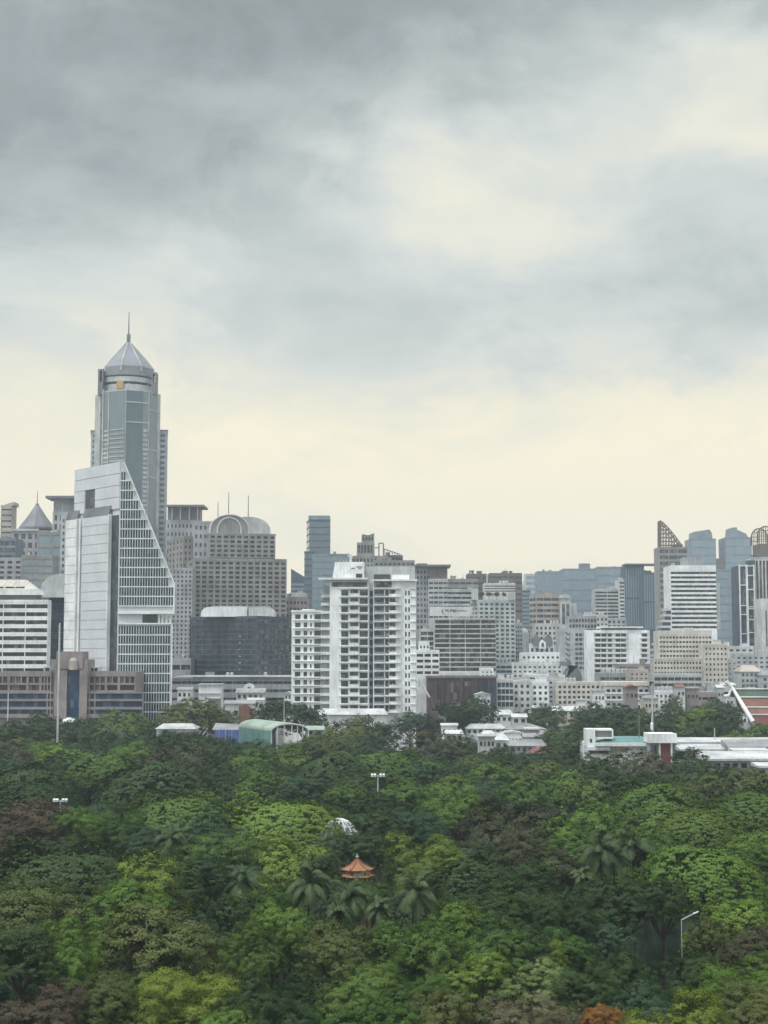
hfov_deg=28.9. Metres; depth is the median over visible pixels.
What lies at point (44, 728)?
broadleaf tree
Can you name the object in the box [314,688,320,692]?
window
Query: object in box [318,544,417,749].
apartment tower
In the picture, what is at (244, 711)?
house
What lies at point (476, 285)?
sky
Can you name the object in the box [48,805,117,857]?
feathery tree
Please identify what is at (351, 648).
balcony door
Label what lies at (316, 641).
window
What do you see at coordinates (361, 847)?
broadleaf tree
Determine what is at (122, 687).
window
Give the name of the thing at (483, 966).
broadleaf tree
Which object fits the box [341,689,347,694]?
window
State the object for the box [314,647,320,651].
window
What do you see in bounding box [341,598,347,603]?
window
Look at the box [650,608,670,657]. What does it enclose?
stepped block
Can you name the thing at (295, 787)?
broadleaf tree
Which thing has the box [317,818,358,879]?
glass dome
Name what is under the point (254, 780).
broadleaf tree
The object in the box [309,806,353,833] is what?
broadleaf tree
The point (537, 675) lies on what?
hall
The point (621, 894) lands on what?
broadleaf tree
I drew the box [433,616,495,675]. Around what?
office block
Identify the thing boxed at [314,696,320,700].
window
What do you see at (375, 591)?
window
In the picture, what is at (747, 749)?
long roof
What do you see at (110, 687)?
window
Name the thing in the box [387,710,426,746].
broadleaf tree
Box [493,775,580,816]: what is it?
broadleaf tree
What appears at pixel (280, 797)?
broadleaf tree
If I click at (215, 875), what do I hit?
broadleaf tree
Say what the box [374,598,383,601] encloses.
window
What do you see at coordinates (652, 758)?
broadleaf tree
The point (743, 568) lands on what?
window
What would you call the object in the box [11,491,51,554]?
tower block
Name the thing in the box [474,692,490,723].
house
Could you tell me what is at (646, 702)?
house
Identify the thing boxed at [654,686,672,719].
block
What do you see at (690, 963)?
broadleaf tree
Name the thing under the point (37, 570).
office block
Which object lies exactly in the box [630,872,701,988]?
broadleaf tree
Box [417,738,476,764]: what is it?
broadleaf tree
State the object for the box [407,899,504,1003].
feathery tree
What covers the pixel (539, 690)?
apartment block
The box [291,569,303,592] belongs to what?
sail tower
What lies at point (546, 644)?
mansion block
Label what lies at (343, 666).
window
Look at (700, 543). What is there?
tower block
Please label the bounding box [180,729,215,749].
broadleaf tree
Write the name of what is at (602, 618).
apartment block
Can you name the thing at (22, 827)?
broadleaf tree
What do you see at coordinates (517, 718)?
house
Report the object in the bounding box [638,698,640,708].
house
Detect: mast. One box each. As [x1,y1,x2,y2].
[53,799,67,810]
[371,774,384,793]
[651,683,653,731]
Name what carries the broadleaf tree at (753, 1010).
on the lawn at (304, 985)
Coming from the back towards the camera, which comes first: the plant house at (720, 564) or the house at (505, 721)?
the plant house at (720, 564)
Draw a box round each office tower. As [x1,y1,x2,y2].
[63,462,174,725]
[663,557,720,643]
[731,560,754,653]
[746,554,767,598]
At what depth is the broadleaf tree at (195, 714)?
583.39 m
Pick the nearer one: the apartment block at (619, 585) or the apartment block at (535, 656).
the apartment block at (535, 656)
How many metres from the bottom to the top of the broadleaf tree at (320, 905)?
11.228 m
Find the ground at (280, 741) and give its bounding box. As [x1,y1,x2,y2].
[276,739,401,753]
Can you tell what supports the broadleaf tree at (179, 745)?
on the lawn at (304, 985)
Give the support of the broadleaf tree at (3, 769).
on the lawn at (304, 985)
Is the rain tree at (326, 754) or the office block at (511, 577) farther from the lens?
the office block at (511, 577)
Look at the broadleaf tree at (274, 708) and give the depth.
569.23 m
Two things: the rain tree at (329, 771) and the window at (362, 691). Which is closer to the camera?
the rain tree at (329, 771)
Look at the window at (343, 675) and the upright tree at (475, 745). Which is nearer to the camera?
the upright tree at (475, 745)
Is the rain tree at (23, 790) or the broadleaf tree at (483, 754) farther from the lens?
the broadleaf tree at (483, 754)
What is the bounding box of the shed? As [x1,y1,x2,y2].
[156,723,199,752]
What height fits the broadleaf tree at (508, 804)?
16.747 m
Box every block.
[0,502,18,537]
[0,536,23,557]
[0,554,20,579]
[0,580,51,670]
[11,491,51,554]
[21,552,58,588]
[37,530,60,573]
[40,574,64,666]
[45,486,74,531]
[60,515,66,573]
[165,505,207,565]
[167,568,195,658]
[168,536,192,567]
[172,654,194,676]
[185,493,286,616]
[189,616,291,674]
[193,521,211,557]
[286,594,308,616]
[289,591,306,596]
[304,551,314,608]
[306,516,329,553]
[312,552,349,610]
[352,533,387,577]
[374,557,414,565]
[384,548,402,559]
[413,563,450,649]
[416,650,438,728]
[419,626,432,649]
[428,567,447,628]
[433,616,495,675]
[448,574,477,588]
[448,586,471,617]
[466,570,486,599]
[470,588,515,661]
[479,668,493,674]
[482,581,515,622]
[487,567,522,627]
[496,659,511,678]
[496,674,513,712]
[512,659,561,679]
[513,671,530,712]
[515,620,521,661]
[519,647,559,661]
[522,590,529,642]
[522,628,528,651]
[524,574,534,594]
[527,634,553,651]
[529,591,576,642]
[531,677,548,729]
[532,621,559,651]
[535,569,562,594]
[547,672,558,706]
[555,629,586,680]
[555,671,600,706]
[559,568,593,614]
[559,624,596,629]
[566,613,596,629]
[582,612,607,629]
[584,625,649,680]
[591,587,618,617]
[594,566,620,588]
[595,669,624,680]
[597,680,653,717]
[608,618,625,626]
[615,578,624,617]
[615,656,649,678]
[620,564,653,629]
[625,665,648,680]
[639,570,654,653]
[649,673,701,689]
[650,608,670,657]
[650,658,702,685]
[653,628,711,657]
[654,520,686,630]
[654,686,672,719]
[685,530,715,564]
[688,684,715,708]
[699,640,727,685]
[704,681,735,706]
[716,569,732,645]
[718,527,751,568]
[723,642,753,658]
[728,659,736,682]
[730,650,767,669]
[734,665,760,706]
[753,599,767,653]
[757,670,767,687]
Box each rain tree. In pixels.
[0,761,86,803]
[0,777,79,822]
[0,831,152,928]
[61,749,145,787]
[65,742,92,753]
[75,764,114,788]
[77,747,108,754]
[80,757,218,820]
[80,801,124,820]
[94,775,136,793]
[103,741,129,751]
[106,968,219,1023]
[109,787,259,863]
[183,778,222,791]
[211,937,304,975]
[222,788,348,862]
[290,751,376,808]
[322,749,350,774]
[343,956,424,999]
[349,744,428,793]
[419,851,531,981]
[421,761,452,772]
[433,841,507,868]
[470,778,509,798]
[574,771,593,780]
[582,778,715,830]
[605,795,732,871]
[626,771,650,787]
[626,842,767,943]
[648,804,748,901]
[705,787,767,842]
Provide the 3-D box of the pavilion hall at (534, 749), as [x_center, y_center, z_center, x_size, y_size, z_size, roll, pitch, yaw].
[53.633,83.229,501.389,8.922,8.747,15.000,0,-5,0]
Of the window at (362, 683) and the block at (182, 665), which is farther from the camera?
the block at (182, 665)
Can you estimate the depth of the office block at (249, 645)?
743.88 m
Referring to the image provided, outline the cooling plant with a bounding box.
[243,684,254,687]
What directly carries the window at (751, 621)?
in the office tower at (743, 586)
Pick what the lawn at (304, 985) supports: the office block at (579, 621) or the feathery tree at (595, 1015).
the feathery tree at (595, 1015)
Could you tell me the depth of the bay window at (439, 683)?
684.89 m
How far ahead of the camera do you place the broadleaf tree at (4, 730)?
550.88 m
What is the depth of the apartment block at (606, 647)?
796.76 m
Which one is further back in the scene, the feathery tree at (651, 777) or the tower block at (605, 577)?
the tower block at (605, 577)
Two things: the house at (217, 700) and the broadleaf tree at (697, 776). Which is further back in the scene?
the house at (217, 700)
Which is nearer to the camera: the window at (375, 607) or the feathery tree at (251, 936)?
the feathery tree at (251, 936)
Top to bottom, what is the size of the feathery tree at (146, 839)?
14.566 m
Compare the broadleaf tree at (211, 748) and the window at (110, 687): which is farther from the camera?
the window at (110, 687)
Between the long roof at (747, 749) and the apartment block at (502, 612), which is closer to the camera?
the long roof at (747, 749)
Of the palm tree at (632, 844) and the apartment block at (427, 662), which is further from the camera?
the apartment block at (427, 662)
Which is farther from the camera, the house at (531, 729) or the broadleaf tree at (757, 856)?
the house at (531, 729)
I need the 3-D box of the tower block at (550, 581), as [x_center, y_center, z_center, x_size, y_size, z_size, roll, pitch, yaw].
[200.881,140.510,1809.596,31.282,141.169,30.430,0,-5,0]
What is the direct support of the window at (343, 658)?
in the apartment tower at (368, 636)
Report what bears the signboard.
on the office block at (464, 644)
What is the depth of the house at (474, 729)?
634.09 m
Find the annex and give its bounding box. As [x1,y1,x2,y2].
[316,708,387,747]
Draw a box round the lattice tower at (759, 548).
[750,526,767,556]
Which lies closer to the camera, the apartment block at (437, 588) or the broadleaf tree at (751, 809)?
the broadleaf tree at (751, 809)
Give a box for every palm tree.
[153,820,189,874]
[223,863,267,906]
[285,858,333,978]
[324,895,352,999]
[327,871,374,945]
[362,893,394,955]
[392,868,438,928]
[567,866,597,889]
[574,830,623,918]
[587,844,635,923]
[606,829,656,936]
[629,848,666,936]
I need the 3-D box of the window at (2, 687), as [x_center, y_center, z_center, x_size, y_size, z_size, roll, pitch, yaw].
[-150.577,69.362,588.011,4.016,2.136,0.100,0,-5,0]
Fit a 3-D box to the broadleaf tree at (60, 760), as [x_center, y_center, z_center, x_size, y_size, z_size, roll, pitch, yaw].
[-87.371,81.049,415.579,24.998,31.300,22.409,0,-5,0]
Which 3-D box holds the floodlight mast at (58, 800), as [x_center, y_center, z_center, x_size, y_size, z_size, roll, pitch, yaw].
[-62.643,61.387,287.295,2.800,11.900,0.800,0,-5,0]
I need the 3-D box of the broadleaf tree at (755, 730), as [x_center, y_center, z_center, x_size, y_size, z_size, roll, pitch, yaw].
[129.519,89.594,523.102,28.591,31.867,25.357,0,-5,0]
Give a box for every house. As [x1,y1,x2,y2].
[176,687,194,722]
[197,684,224,736]
[208,697,221,738]
[224,700,257,723]
[235,688,266,717]
[239,704,252,721]
[247,698,265,718]
[283,691,290,744]
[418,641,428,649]
[438,714,445,737]
[440,723,458,738]
[444,730,463,740]
[464,724,504,743]
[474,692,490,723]
[476,734,495,757]
[481,730,494,733]
[494,710,511,726]
[495,732,508,755]
[501,730,521,738]
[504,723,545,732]
[506,739,545,754]
[510,713,527,725]
[521,733,542,738]
[522,727,539,732]
[549,706,578,740]
[575,699,586,706]
[579,563,589,568]
[591,690,605,708]
[623,684,637,714]
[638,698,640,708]
[641,695,657,729]
[672,684,685,733]
[685,687,699,711]
[714,685,724,704]
[716,558,724,568]
[719,683,735,686]
[721,694,733,718]
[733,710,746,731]
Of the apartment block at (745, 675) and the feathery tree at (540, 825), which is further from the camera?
the apartment block at (745, 675)
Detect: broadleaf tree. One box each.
[0,710,70,744]
[0,719,41,746]
[0,736,32,750]
[0,738,43,774]
[0,765,15,785]
[0,794,94,868]
[0,812,47,872]
[0,868,110,987]
[0,918,64,1023]
[0,923,47,994]
[0,959,40,1008]
[0,977,91,1023]
[22,739,68,768]
[23,836,84,875]
[24,744,94,791]
[34,746,103,797]
[39,943,98,1006]
[54,716,109,746]
[63,965,146,1023]
[65,898,240,998]
[80,742,106,758]
[81,878,175,971]
[83,707,158,745]
[85,846,212,921]
[87,729,131,750]
[88,814,140,854]
[98,911,151,971]
[107,739,153,761]
[120,755,145,772]
[126,727,179,752]
[127,720,160,738]
[141,742,212,788]
[143,729,185,751]
[153,697,225,735]
[153,760,187,786]
[159,751,197,765]
[161,734,214,756]
[167,903,225,956]
[169,854,241,954]
[171,831,275,918]
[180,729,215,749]
[184,780,261,828]
[187,737,260,771]
[196,707,240,733]
[199,1004,256,1023]
[200,890,276,984]
[205,736,238,762]
[213,970,282,1023]
[225,747,279,780]
[230,836,346,916]
[231,738,272,757]
[233,763,291,814]
[236,982,321,1023]
[240,882,295,988]
[248,697,294,748]
[249,900,314,989]
[259,762,295,783]
[262,740,310,760]
[262,784,294,804]
[263,744,316,778]
[274,774,333,816]
[276,702,327,737]
[292,734,333,758]
[295,917,386,1012]
[296,849,344,946]
[301,731,360,766]
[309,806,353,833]
[311,956,412,1023]
[314,878,341,926]
[318,829,395,920]
[319,780,367,819]
[320,991,425,1023]
[323,713,390,753]
[323,880,371,925]
[328,768,383,824]
[339,735,368,755]
[343,750,360,769]
[343,790,399,861]
[345,807,412,885]
[353,882,392,955]
[356,916,437,1018]
[358,741,391,763]
[362,722,407,750]
[375,753,458,800]
[375,777,432,816]
[376,805,448,856]
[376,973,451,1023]
[378,742,394,761]
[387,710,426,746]
[393,920,476,997]
[398,987,495,1023]
[402,728,462,758]
[407,750,423,757]
[408,813,443,858]
[411,772,484,830]
[416,713,461,745]
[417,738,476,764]
[421,777,463,811]
[429,701,471,728]
[434,801,484,841]
[434,947,520,1023]
[440,889,528,1010]
[447,695,502,728]
[447,794,567,852]
[451,754,489,778]
[451,844,518,891]
[453,757,466,772]
[453,763,474,780]
[459,916,536,1002]
[460,874,562,991]
[462,760,531,803]
[468,915,560,1016]
[470,744,516,762]
[470,801,519,839]
[472,791,512,814]
[475,751,533,787]
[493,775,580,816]
[494,828,597,895]
[494,954,576,1012]
[496,833,547,864]
[506,856,566,901]
[509,759,575,785]
[511,933,571,1011]
[513,752,544,763]
[516,702,567,732]
[519,753,545,763]
[519,891,601,947]
[530,755,558,766]
[532,733,583,764]
[532,769,614,815]
[535,719,585,758]
[537,829,612,906]
[537,924,596,971]
[541,799,636,878]
[542,752,567,768]
[548,966,623,1015]
[557,887,602,976]
[560,906,641,993]
[565,873,657,953]
[567,751,621,776]
[569,700,613,731]
[571,716,625,749]
[572,765,644,812]
[581,951,669,1006]
[597,703,644,728]
[598,746,674,778]
[598,981,674,1023]
[602,798,624,817]
[605,826,692,884]
[613,720,647,736]
[617,969,684,1019]
[625,708,677,734]
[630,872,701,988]
[631,787,662,806]
[653,947,718,1016]
[661,746,723,777]
[662,772,693,782]
[663,707,698,731]
[669,705,723,735]
[674,773,736,819]
[675,720,717,736]
[676,759,746,800]
[677,897,767,992]
[685,916,738,1023]
[695,710,744,736]
[699,781,747,817]
[700,697,746,726]
[714,841,767,923]
[714,973,767,1023]
[716,830,767,910]
[716,921,767,985]
[717,721,767,736]
[724,766,767,794]
[735,792,767,837]
[753,732,767,736]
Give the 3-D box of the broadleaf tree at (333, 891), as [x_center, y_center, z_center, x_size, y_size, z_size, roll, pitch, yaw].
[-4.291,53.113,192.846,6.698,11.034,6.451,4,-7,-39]
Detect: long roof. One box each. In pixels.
[439,671,493,674]
[675,744,727,764]
[676,737,767,743]
[695,751,767,772]
[721,740,767,748]
[728,748,767,750]
[751,762,767,775]
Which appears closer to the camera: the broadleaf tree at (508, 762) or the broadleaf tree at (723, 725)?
the broadleaf tree at (508, 762)
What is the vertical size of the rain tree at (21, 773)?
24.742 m
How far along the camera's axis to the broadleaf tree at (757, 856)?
210.63 m
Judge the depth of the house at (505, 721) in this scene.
654.27 m
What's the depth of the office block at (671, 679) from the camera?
764.94 m
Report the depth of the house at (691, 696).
681.01 m
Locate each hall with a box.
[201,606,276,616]
[238,719,308,752]
[305,726,325,767]
[523,671,564,680]
[528,746,554,756]
[559,661,581,680]
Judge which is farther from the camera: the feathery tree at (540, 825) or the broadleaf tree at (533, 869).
the feathery tree at (540, 825)
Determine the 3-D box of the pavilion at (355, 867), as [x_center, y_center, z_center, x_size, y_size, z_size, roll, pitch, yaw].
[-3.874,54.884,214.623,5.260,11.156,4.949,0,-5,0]
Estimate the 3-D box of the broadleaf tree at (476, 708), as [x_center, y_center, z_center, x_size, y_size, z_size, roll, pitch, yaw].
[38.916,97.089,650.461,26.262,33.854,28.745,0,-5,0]
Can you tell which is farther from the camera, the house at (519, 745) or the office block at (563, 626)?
the office block at (563, 626)
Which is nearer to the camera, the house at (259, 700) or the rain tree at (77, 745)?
the rain tree at (77, 745)
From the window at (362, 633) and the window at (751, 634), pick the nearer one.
the window at (362, 633)
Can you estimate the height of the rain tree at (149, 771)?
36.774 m
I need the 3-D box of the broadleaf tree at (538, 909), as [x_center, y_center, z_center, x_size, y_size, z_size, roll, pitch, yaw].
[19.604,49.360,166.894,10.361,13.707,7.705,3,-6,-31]
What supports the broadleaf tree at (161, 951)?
on the lawn at (304, 985)
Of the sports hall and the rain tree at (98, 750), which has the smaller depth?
the rain tree at (98, 750)
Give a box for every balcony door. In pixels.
[350,614,357,617]
[350,622,357,625]
[350,647,357,650]
[350,655,357,658]
[350,672,357,675]
[350,680,357,683]
[389,680,395,684]
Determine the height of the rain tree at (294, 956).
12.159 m
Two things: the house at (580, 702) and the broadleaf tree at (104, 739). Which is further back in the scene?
the house at (580, 702)
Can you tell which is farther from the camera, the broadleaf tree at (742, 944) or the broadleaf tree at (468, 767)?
the broadleaf tree at (468, 767)
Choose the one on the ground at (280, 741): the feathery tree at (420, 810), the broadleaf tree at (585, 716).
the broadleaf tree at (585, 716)
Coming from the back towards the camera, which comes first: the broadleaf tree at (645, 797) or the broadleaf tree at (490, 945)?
the broadleaf tree at (645, 797)
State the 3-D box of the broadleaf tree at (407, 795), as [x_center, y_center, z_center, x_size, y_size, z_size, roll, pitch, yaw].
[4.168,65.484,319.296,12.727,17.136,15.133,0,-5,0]
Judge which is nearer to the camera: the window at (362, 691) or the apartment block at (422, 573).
the window at (362, 691)
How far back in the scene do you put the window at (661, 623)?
923.65 m
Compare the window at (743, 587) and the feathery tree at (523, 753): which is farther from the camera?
the window at (743, 587)
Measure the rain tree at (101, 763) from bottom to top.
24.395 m
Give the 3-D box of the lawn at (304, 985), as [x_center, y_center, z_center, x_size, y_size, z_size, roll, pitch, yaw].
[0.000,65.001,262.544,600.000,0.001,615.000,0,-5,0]
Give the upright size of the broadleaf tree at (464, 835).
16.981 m
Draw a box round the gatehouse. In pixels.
[644,732,676,770]
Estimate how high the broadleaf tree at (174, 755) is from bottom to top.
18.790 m
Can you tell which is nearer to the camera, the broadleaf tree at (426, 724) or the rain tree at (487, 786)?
the rain tree at (487, 786)
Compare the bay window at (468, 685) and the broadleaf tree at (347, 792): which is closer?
the broadleaf tree at (347, 792)
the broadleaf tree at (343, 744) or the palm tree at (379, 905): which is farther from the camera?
the broadleaf tree at (343, 744)
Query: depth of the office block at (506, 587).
899.35 m
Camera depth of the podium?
695.16 m
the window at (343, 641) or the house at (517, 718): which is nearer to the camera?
the window at (343, 641)
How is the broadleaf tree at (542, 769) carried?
on the lawn at (304, 985)
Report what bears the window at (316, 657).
in the apartment wing
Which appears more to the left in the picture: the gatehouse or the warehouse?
the warehouse
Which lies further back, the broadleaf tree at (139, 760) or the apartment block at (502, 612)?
the apartment block at (502, 612)
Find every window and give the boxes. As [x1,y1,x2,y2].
[0,685,7,689]
[10,685,25,689]
[29,685,38,689]
[87,489,95,508]
[108,685,116,689]
[113,677,117,682]
[120,685,133,689]
[170,540,181,567]
[172,642,189,657]
[186,564,284,616]
[295,614,300,618]
[314,614,320,618]
[314,622,320,626]
[314,631,320,635]
[314,639,320,643]
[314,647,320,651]
[314,655,320,659]
[314,663,320,667]
[314,672,320,676]
[314,680,320,684]
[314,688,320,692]
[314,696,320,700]
[341,590,347,595]
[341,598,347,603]
[341,607,347,611]
[341,615,347,619]
[341,623,347,628]
[341,631,347,636]
[341,639,347,644]
[341,648,347,652]
[341,656,347,661]
[341,664,347,669]
[341,673,347,677]
[341,681,347,685]
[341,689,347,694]
[341,697,347,702]
[360,590,367,595]
[360,598,367,603]
[360,607,367,611]
[360,615,367,619]
[360,623,367,628]
[360,631,367,636]
[360,639,367,644]
[360,648,367,652]
[360,656,367,661]
[360,664,367,669]
[360,673,367,677]
[360,681,367,685]
[360,689,367,694]
[360,697,367,702]
[374,590,383,593]
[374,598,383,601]
[374,606,383,609]
[374,614,383,618]
[374,623,383,626]
[374,631,383,634]
[374,639,383,642]
[374,647,383,651]
[374,656,383,659]
[374,664,383,667]
[374,672,383,676]
[374,680,383,684]
[374,689,383,692]
[374,697,383,701]
[374,705,383,707]
[405,591,409,710]
[438,682,440,704]
[443,682,445,707]
[451,682,457,702]
[465,682,471,702]
[477,682,479,692]
[482,682,485,692]
[489,682,493,707]
[651,745,656,753]
[658,628,670,630]
[659,622,670,625]
[661,616,670,619]
[741,763,746,767]
[742,567,744,583]
[742,586,744,603]
[742,615,744,632]
[750,576,752,587]
[750,590,753,605]
[750,610,753,618]
[750,620,753,630]
[750,633,753,643]
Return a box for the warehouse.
[426,675,496,734]
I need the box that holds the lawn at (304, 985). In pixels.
[0,765,767,1023]
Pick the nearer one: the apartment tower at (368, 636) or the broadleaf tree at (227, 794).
the broadleaf tree at (227, 794)
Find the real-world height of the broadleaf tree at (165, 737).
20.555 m
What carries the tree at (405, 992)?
on the lawn at (304, 985)
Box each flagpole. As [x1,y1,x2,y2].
[7,693,8,743]
[56,623,60,742]
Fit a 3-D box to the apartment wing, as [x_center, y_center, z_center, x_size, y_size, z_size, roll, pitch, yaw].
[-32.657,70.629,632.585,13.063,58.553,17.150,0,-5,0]
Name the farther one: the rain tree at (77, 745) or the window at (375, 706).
the window at (375, 706)
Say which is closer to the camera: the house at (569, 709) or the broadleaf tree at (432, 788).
the broadleaf tree at (432, 788)
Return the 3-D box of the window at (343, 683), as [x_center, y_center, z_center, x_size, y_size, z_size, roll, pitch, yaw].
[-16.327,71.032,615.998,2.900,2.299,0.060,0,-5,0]
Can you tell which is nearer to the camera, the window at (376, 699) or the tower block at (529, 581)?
the window at (376, 699)
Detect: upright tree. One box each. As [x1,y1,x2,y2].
[176,803,259,890]
[198,750,242,786]
[456,728,477,755]
[660,694,684,730]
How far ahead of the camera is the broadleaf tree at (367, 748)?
507.28 m
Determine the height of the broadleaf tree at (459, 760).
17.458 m
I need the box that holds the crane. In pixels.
[419,680,437,742]
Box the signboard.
[429,607,471,617]
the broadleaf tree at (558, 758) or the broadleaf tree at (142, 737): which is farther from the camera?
the broadleaf tree at (142, 737)
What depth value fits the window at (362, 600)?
619.20 m
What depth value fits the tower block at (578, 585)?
1849.44 m
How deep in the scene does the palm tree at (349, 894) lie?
175.36 m
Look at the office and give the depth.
584.43 m
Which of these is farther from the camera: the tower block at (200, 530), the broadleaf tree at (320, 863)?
the tower block at (200, 530)
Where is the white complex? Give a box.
[580,728,646,771]
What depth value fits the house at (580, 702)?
705.10 m
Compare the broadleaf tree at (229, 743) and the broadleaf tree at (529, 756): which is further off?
the broadleaf tree at (229, 743)
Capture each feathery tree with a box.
[31,910,109,981]
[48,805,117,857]
[54,738,81,748]
[86,810,148,861]
[94,806,130,820]
[111,822,174,871]
[111,966,255,1023]
[152,868,215,912]
[216,917,291,1004]
[218,774,268,800]
[359,739,385,756]
[377,830,468,916]
[402,801,434,815]
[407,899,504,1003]
[421,787,491,844]
[475,987,573,1023]
[507,810,568,837]
[514,749,528,757]
[539,803,573,830]
[565,1002,592,1023]
[580,1003,628,1023]
[602,983,732,1023]
[605,1006,634,1023]
[622,770,665,797]
[652,777,677,797]
[658,777,678,783]
[682,950,767,1023]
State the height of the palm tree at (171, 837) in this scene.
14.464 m
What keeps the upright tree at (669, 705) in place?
on the ground at (280, 741)
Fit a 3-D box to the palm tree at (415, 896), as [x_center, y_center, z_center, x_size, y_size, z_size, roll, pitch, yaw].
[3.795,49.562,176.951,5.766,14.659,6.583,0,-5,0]
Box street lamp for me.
[681,911,698,973]
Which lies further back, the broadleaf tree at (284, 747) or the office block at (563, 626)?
the office block at (563, 626)
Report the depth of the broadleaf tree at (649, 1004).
128.58 m
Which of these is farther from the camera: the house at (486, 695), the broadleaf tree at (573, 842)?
the house at (486, 695)
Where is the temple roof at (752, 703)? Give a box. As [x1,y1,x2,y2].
[723,680,767,733]
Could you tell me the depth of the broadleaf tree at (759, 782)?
348.02 m
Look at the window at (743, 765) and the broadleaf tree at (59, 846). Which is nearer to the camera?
the broadleaf tree at (59, 846)
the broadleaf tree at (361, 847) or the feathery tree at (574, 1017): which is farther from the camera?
the broadleaf tree at (361, 847)
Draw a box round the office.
[0,652,143,750]
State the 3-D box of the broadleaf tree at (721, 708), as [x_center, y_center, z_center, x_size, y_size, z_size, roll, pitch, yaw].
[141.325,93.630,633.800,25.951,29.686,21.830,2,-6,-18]
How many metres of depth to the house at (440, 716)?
634.53 m
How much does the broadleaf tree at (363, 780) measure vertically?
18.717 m
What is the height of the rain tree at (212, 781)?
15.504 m
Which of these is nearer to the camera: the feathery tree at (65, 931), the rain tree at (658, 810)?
the feathery tree at (65, 931)
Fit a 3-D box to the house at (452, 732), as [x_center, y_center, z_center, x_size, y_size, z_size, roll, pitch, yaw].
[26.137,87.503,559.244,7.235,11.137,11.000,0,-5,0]
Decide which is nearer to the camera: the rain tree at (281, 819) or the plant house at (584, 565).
the rain tree at (281, 819)
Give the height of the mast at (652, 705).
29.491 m
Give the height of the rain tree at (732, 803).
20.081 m
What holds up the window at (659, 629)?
in the stepped block at (664, 622)
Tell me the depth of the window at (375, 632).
617.92 m
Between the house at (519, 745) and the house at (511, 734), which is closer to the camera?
the house at (519, 745)
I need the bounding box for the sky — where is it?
[0,0,767,593]
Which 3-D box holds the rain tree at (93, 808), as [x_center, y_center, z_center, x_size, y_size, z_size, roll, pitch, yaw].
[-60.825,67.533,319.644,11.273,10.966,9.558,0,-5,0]
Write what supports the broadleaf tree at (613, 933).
on the lawn at (304, 985)
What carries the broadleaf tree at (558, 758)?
on the lawn at (304, 985)
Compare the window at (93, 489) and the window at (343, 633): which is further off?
the window at (93, 489)
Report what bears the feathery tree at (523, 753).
on the lawn at (304, 985)
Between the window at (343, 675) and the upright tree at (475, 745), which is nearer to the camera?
the upright tree at (475, 745)
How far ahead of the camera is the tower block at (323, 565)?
1280.81 m
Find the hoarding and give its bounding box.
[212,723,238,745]
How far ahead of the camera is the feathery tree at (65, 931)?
155.16 m
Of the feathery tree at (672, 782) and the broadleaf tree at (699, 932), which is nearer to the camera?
the broadleaf tree at (699, 932)
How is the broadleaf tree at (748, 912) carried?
on the lawn at (304, 985)
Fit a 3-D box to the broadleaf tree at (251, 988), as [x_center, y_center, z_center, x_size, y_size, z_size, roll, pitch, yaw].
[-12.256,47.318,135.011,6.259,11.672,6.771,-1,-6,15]
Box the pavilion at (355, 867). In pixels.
[339,854,374,931]
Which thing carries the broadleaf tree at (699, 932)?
on the lawn at (304, 985)
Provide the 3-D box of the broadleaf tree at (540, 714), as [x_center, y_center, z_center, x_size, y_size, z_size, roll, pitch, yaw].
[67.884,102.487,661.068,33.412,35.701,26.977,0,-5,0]
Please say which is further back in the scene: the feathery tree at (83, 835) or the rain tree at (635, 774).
the rain tree at (635, 774)
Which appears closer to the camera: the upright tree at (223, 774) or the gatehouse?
the upright tree at (223, 774)
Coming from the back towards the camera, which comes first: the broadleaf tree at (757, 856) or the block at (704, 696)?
the block at (704, 696)
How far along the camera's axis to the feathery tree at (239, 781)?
370.85 m
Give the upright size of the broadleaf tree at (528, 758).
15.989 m
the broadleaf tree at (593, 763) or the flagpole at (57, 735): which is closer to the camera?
the broadleaf tree at (593, 763)
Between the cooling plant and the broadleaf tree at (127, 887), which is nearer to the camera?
the broadleaf tree at (127, 887)
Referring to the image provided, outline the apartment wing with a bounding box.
[291,609,322,748]
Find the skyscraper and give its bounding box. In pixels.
[90,319,167,622]
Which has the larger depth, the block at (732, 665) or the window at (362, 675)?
the block at (732, 665)
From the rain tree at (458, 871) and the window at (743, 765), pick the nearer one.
the rain tree at (458, 871)
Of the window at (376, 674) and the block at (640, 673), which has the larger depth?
the block at (640, 673)
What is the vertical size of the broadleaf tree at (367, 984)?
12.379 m
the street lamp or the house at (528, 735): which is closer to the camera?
the street lamp
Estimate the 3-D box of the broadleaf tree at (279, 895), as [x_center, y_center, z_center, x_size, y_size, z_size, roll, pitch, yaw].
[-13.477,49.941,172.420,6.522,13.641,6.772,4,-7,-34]
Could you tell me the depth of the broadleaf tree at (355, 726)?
552.76 m
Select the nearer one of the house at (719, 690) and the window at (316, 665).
the window at (316, 665)
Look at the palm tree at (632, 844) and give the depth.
210.40 m
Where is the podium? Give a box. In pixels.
[172,672,290,738]
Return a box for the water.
[548,911,698,990]
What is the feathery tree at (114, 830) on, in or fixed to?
on the lawn at (304, 985)
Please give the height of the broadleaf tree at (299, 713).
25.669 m
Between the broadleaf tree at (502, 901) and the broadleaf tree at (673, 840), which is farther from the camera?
the broadleaf tree at (673, 840)
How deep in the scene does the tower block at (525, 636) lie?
901.63 m

